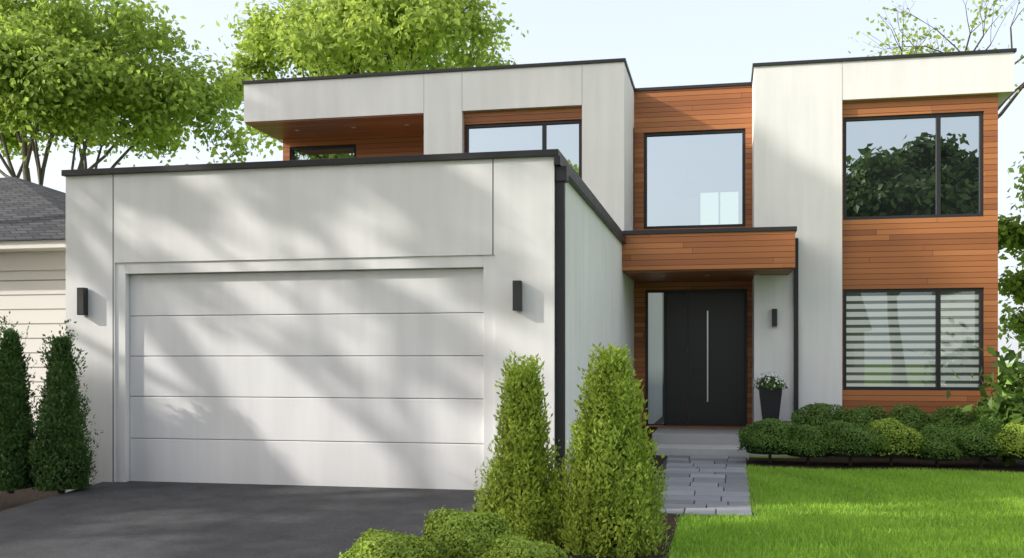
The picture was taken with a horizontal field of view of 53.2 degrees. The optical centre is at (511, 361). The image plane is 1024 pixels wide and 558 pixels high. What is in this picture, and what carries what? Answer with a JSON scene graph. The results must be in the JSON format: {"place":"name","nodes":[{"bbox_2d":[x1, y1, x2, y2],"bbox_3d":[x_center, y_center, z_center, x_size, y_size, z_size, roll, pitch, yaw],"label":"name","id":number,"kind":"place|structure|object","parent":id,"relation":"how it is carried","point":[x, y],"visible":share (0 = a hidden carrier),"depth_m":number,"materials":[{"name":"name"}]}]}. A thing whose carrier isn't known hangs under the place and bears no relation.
{"place":"outdoors","nodes":[
{"label":"outdoors","id":0,"kind":"place"},
{"bbox_2d":[0,270,65,429],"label":"neighbour walls","id":1,"kind":"structure","parent":0,"point":[36,299],"depth_m":15.53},
{"bbox_2d":[0,239,65,270],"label":"trim","id":2,"kind":"structure","parent":1,"relation":"attached to","point":[26,255],"depth_m":15.43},
{"bbox_2d":[0,177,65,240],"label":"neighbour roof","id":3,"kind":"structure","parent":1,"relation":"on","point":[29,210],"depth_m":17.41,"materials":[{"name":"grey"}]},
{"bbox_2d":[0,0,282,185],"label":"tree","id":4,"kind":"object","parent":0,"point":[37,51],"depth_m":27.13,"materials":[{"name":"green plant"}]},
{"bbox_2d":[0,481,487,557],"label":"driveway","id":5,"kind":"structure","parent":0,"point":[139,519],"depth_m":9.76,"materials":[{"name":"grey asphalt"}]},
{"bbox_2d":[197,0,528,151],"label":"tree","id":6,"kind":"object","parent":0,"point":[330,28],"depth_m":34.98,"materials":[{"name":"green plant"}]},
{"bbox_2d":[0,0,1023,362],"label":"sky","id":7,"kind":"structure","parent":0,"point":[663,43],"materials":[{"name":"white"}]},
{"bbox_2d":[61,48,1016,508],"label":"house","id":8,"kind":"structure","parent":0,"point":[927,253],"depth_m":18.34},
{"bbox_2d":[290,145,355,159],"bbox_3d":[-3.920,-3.977,21.361,1.470,1.000,0.100,0,0,12],"label":"small window frame","id":9,"kind":"object","parent":8,"relation":"in","point":[292,150],"visible":0.44,"depth_m":21.33,"materials":[{"name":"black metal"}]},
{"bbox_2d":[294,148,353,159],"bbox_3d":[-3.919,-3.977,21.366,1.410,0.940,0.020,0,0,12],"label":"window glass","id":10,"kind":"object","parent":9,"relation":"in","point":[324,154],"visible":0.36,"depth_m":21.36,"materials":[{"name":"clear glass"}]},
{"bbox_2d":[245,113,791,281],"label":"soffit","id":11,"kind":"structure","parent":8,"relation":"attached to","point":[342,126],"depth_m":19.93,"materials":[{"name":"brown wood"}]},
{"bbox_2d":[465,119,581,178],"bbox_3d":[0.212,-3.212,19.098,2.220,2.470,0.100,0,0,12],"label":"window frame","id":12,"kind":"object","parent":8,"relation":"in","point":[542,123],"visible":0.41,"depth_m":18.97,"materials":[{"name":"black metal"}]},
{"bbox_2d":[469,123,578,174],"bbox_3d":[0.213,-3.212,19.103,2.160,2.410,0.020,0,0,12],"label":"window glass","id":13,"kind":"object","parent":12,"relation":"in","point":[563,139],"visible":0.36,"depth_m":19.07,"materials":[{"name":"clear glass"}]},
{"bbox_2d":[244,52,1014,427],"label":"exterior wall","id":14,"kind":"structure","parent":8,"relation":"attached to","point":[796,144],"depth_m":18.68,"materials":[{"name":"white paint"}]},
{"bbox_2d":[772,309,776,325],"bbox_3d":[4.798,-0.797,18.706,0.090,0.320,0.100,0,0,12],"label":"wall light","id":15,"kind":"object","parent":14,"relation":"attached to","point":[774,317],"visible":1,"depth_m":18.66,"materials":[{"name":"black metal"}]},
{"bbox_2d":[644,129,744,228],"bbox_3d":[3.634,-3.612,20.412,1.990,1.930,0.100,0,0,12],"label":"window frame","id":16,"kind":"object","parent":8,"relation":"in","point":[742,131],"visible":0.98,"depth_m":20.36,"materials":[{"name":"black metal"}]},
{"bbox_2d":[647,133,741,225],"bbox_3d":[3.634,-3.612,20.412,1.930,1.870,0.001,0,0,12],"label":"window glass","id":17,"kind":"object","parent":16,"relation":"in","point":[694,179],"visible":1,"depth_m":20.41,"materials":[{"name":"clear glass"}]},
{"bbox_2d":[843,288,982,390],"bbox_3d":[7.214,-0.392,18.467,2.390,1.830,0.100,0,0,12],"label":"low window frame","id":18,"kind":"object","parent":8,"relation":"in","point":[937,291],"visible":0.91,"depth_m":18.34,"materials":[{"name":"black metal"}]},
{"bbox_2d":[846,291,978,383],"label":"window blinds","id":19,"kind":"object","parent":18,"relation":"in","point":[910,341],"visible":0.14,"depth_m":18.65,"materials":[{"name":"grey"}]},
{"bbox_2d":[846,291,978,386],"bbox_3d":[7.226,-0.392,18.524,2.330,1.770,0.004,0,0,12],"label":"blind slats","id":20,"kind":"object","parent":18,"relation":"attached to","point":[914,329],"visible":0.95,"depth_m":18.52,"materials":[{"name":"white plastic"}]},
{"bbox_2d":[843,111,982,219],"bbox_3d":[7.214,-3.502,18.467,2.390,1.870,0.100,0,0,12],"label":"window frame","id":21,"kind":"object","parent":8,"relation":"in","point":[938,116],"visible":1,"depth_m":18.33,"materials":[{"name":"black metal"}]},
{"bbox_2d":[846,116,978,216],"bbox_3d":[7.215,-3.502,18.471,2.330,1.810,0.020,0,0,12],"label":"window glass","id":22,"kind":"object","parent":21,"relation":"in","point":[891,167],"visible":1,"depth_m":18.47,"materials":[{"name":"clear glass"}]},
{"bbox_2d":[707,311,707,401],"bbox_3d":[3.867,-0.097,20.231,0.030,1.800,0.060,0,0,12],"label":"door handle","id":23,"kind":"object","parent":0,"point":[707,356],"visible":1,"depth_m":20.20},
{"bbox_2d":[650,363,1023,472],"bbox_3d":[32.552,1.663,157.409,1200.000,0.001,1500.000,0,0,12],"label":"ground","id":24,"kind":"structure","parent":0,"point":[1007,365],"depth_m":17.86,"materials":[{"name":"brown soil"}]},
{"bbox_2d":[66,156,633,511],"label":"garage walls","id":25,"kind":"structure","parent":24,"relation":"on","point":[427,208],"depth_m":11.55,"materials":[{"name":"white paint"}]},
{"bbox_2d":[77,287,87,314],"bbox_3d":[-5.013,-0.697,11.953,0.090,0.320,0.100,0,0,12],"label":"sconce","id":26,"kind":"object","parent":25,"relation":"attached to","point":[82,300],"visible":1,"depth_m":11.91,"materials":[{"name":"black metal"}]},
{"bbox_2d":[116,255,494,491],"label":"garage trim","id":27,"kind":"structure","parent":25,"relation":"attached to","point":[125,271],"depth_m":11.51,"materials":[{"name":"white paint"}]},
{"bbox_2d":[130,268,482,489],"bbox_3d":[-2.383,0.203,11.588,4.272,2.434,0.050,0,0,12],"label":"garage door","id":28,"kind":"structure","parent":25,"relation":"in","point":[353,359],"depth_m":11.54,"materials":[{"name":"white metal"}]},
{"bbox_2d":[513,280,521,310],"bbox_3d":[0.059,-0.697,10.904,0.090,0.320,0.100,0,0,12],"label":"sconce","id":29,"kind":"object","parent":25,"relation":"attached to","point":[517,295],"visible":1,"depth_m":10.86,"materials":[{"name":"black metal"}]},
{"bbox_2d":[0,442,1023,557],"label":"mulch","id":30,"kind":"object","parent":24,"relation":"on","point":[19,497],"visible":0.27,"depth_m":15.67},
{"bbox_2d":[0,311,40,493],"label":"thuja","id":31,"kind":"object","parent":30,"relation":"on","point":[15,394],"depth_m":11.27,"materials":[{"name":"green plant"}]},
{"bbox_2d":[27,319,103,493],"bbox_3d":[-4.994,0.493,11.388,0.847,1.960,0.894,0,0,12],"label":"thuja","id":32,"kind":"object","parent":30,"relation":"on","point":[61,372],"depth_m":11.25,"materials":[{"name":"green plant"}]},
{"bbox_2d":[339,528,441,557],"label":"bush","id":33,"kind":"object","parent":30,"relation":"on","point":[395,542],"depth_m":7.04,"materials":[{"name":"green plant"}]},
{"bbox_2d":[421,505,521,557],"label":"box","id":34,"kind":"object","parent":30,"relation":"on","point":[445,520],"depth_m":7.34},
{"bbox_2d":[473,350,568,546],"bbox_3d":[0.087,0.794,9.164,0.914,1.798,0.904,0,0,12],"label":"thuja","id":35,"kind":"object","parent":30,"relation":"on","point":[522,459],"depth_m":8.94,"materials":[{"name":"green plant"}]},
{"bbox_2d":[476,532,571,557],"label":"bush","id":36,"kind":"object","parent":30,"relation":"on","point":[504,546],"depth_m":6.98,"materials":[{"name":"green plant"}]},
{"bbox_2d":[548,342,670,557],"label":"thuja","id":37,"kind":"object","parent":30,"relation":"on","point":[609,425],"depth_m":8.55,"materials":[{"name":"green plant"}]},
{"bbox_2d":[652,427,788,459],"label":"steps","id":38,"kind":"structure","parent":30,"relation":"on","point":[699,441],"depth_m":18.13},
{"bbox_2d":[642,425,748,427],"bbox_3d":[3.605,1.288,20.150,2.100,0.029,0.346,0,0,12],"label":"threshold","id":39,"kind":"object","parent":38,"relation":"on","point":[685,426],"visible":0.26,"depth_m":20.02,"materials":[{"name":"grey concrete"}]},
{"bbox_2d":[646,289,746,425],"bbox_3d":[3.653,-0.067,20.331,1.980,2.700,0.080,0,0,12],"label":"door frame","id":40,"kind":"object","parent":39,"relation":"on","point":[745,333],"visible":0.79,"depth_m":20.36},
{"bbox_2d":[648,293,663,423],"bbox_3d":[2.881,-0.057,20.472,0.310,2.620,0.011,0,0,12],"label":"sidelight","id":41,"kind":"object","parent":40,"relation":"attached to","point":[656,357],"visible":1,"depth_m":20.46,"materials":[{"name":"clear glass"}]},
{"bbox_2d":[666,292,743,424],"bbox_3d":[3.830,-0.057,20.297,1.520,2.620,0.055,0,0,12],"label":"door leaf","id":42,"kind":"object","parent":40,"relation":"in","point":[686,352],"visible":1,"depth_m":20.27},
{"bbox_2d":[753,371,788,421],"bbox_3d":[4.632,0.734,18.331,0.652,1.138,0.641,0,0,12],"label":"planter","id":43,"kind":"object","parent":38,"relation":"on","point":[770,401],"depth_m":18.17,"materials":[{"name":"black plastic"}]},
{"bbox_2d":[736,418,798,462],"bbox_3d":[4.096,1.268,16.258,1.063,0.791,1.147,0,0,12],"label":"bush","id":44,"kind":"object","parent":30,"relation":"on","point":[744,433],"depth_m":15.93,"materials":[{"name":"green plant"}]},
{"bbox_2d":[787,424,830,463],"bbox_3d":[4.632,1.319,16.063,0.966,0.688,0.979,0,0,12],"label":"bush","id":45,"kind":"object","parent":30,"relation":"on","point":[817,431],"depth_m":15.73,"materials":[{"name":"green plant"}]},
{"bbox_2d":[790,402,846,429],"bbox_3d":[5.294,1.032,17.589,0.968,0.659,0.962,0,0,-30],"label":"bush","id":46,"kind":"object","parent":30,"relation":"on","point":[826,408],"depth_m":17.40,"materials":[{"name":"green plant"}]},
{"bbox_2d":[822,420,890,465],"bbox_3d":[5.231,1.279,15.822,1.210,0.768,1.042,0,0,12],"label":"bush","id":47,"kind":"object","parent":30,"relation":"on","point":[864,430],"depth_m":15.53,"materials":[{"name":"green plant"}]},
{"bbox_2d":[834,405,887,426],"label":"bush","id":48,"kind":"object","parent":30,"relation":"on","point":[864,410],"depth_m":17.17,"materials":[{"name":"green plant"}]},
{"bbox_2d":[867,417,925,464],"bbox_3d":[5.894,1.262,15.901,1.137,0.802,1.001,0,0,12],"label":"bush","id":49,"kind":"object","parent":30,"relation":"on","point":[891,424],"depth_m":15.57,"materials":[{"name":"green plant"}]},
{"bbox_2d":[877,403,935,431],"bbox_3d":[6.621,1.181,17.252,1.057,0.964,1.030,0,0,12],"label":"bush","id":50,"kind":"object","parent":30,"relation":"on","point":[919,415],"depth_m":17.01,"materials":[{"name":"green plant"}]},
{"bbox_2d":[913,424,971,466],"bbox_3d":[6.539,1.311,15.639,0.888,0.703,0.949,0,0,12],"label":"shrub","id":51,"kind":"object","parent":30,"relation":"on","point":[942,431],"depth_m":15.41,"materials":[{"name":"green plant"}]},
{"bbox_2d":[923,405,982,428],"bbox_3d":[7.330,1.047,16.960,0.927,0.642,0.904,0,0,-33],"label":"shrub","id":52,"kind":"object","parent":30,"relation":"on","point":[949,412],"depth_m":16.76,"materials":[{"name":"green plant"}]},
{"bbox_2d":[946,417,1013,466],"bbox_3d":[7.116,1.255,15.631,1.126,0.816,1.162,0,0,12],"label":"box","id":53,"kind":"object","parent":30,"relation":"on","point":[972,429],"depth_m":15.32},
{"bbox_2d":[969,397,1023,426],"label":"shrub","id":54,"kind":"object","parent":30,"relation":"on","point":[987,415],"depth_m":16.69,"materials":[{"name":"green plant"}]},
{"bbox_2d":[993,419,1023,459],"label":"shrub","id":55,"kind":"object","parent":30,"relation":"on","point":[1019,443],"depth_m":15.14,"materials":[{"name":"green plant"}]},
{"bbox_2d":[651,456,760,517],"bbox_3d":[2.612,1.657,14.062,1.360,0.072,6.740,0,0,12],"label":"paver bed","id":56,"kind":"object","parent":24,"relation":"on","point":[664,464],"visible":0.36,"depth_m":14.02,"materials":[{"name":"grey"}]},
{"bbox_2d":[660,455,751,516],"bbox_3d":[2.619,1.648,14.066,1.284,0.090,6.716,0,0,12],"label":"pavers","id":57,"kind":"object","parent":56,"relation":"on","point":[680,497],"visible":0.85,"depth_m":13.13,"materials":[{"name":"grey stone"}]},
{"bbox_2d":[946,307,1023,466],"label":"shrub","id":58,"kind":"object","parent":24,"relation":"on","point":[1010,374],"depth_m":15.90,"materials":[{"name":"green plant"}]},
{"bbox_2d":[998,151,1023,350],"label":"tree","id":59,"kind":"object","parent":24,"relation":"on","point":[1010,238],"depth_m":23.42,"materials":[{"name":"green plant"}]},
{"bbox_2d":[666,464,1023,557],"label":"lawn","id":60,"kind":"structure","parent":0,"point":[858,538],"depth_m":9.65,"materials":[{"name":"green plant"}]},
{"bbox_2d":[848,0,1023,118],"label":"tree","id":61,"kind":"object","parent":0,"point":[946,49],"depth_m":29.84,"materials":[{"name":"green plant"}]}
]}

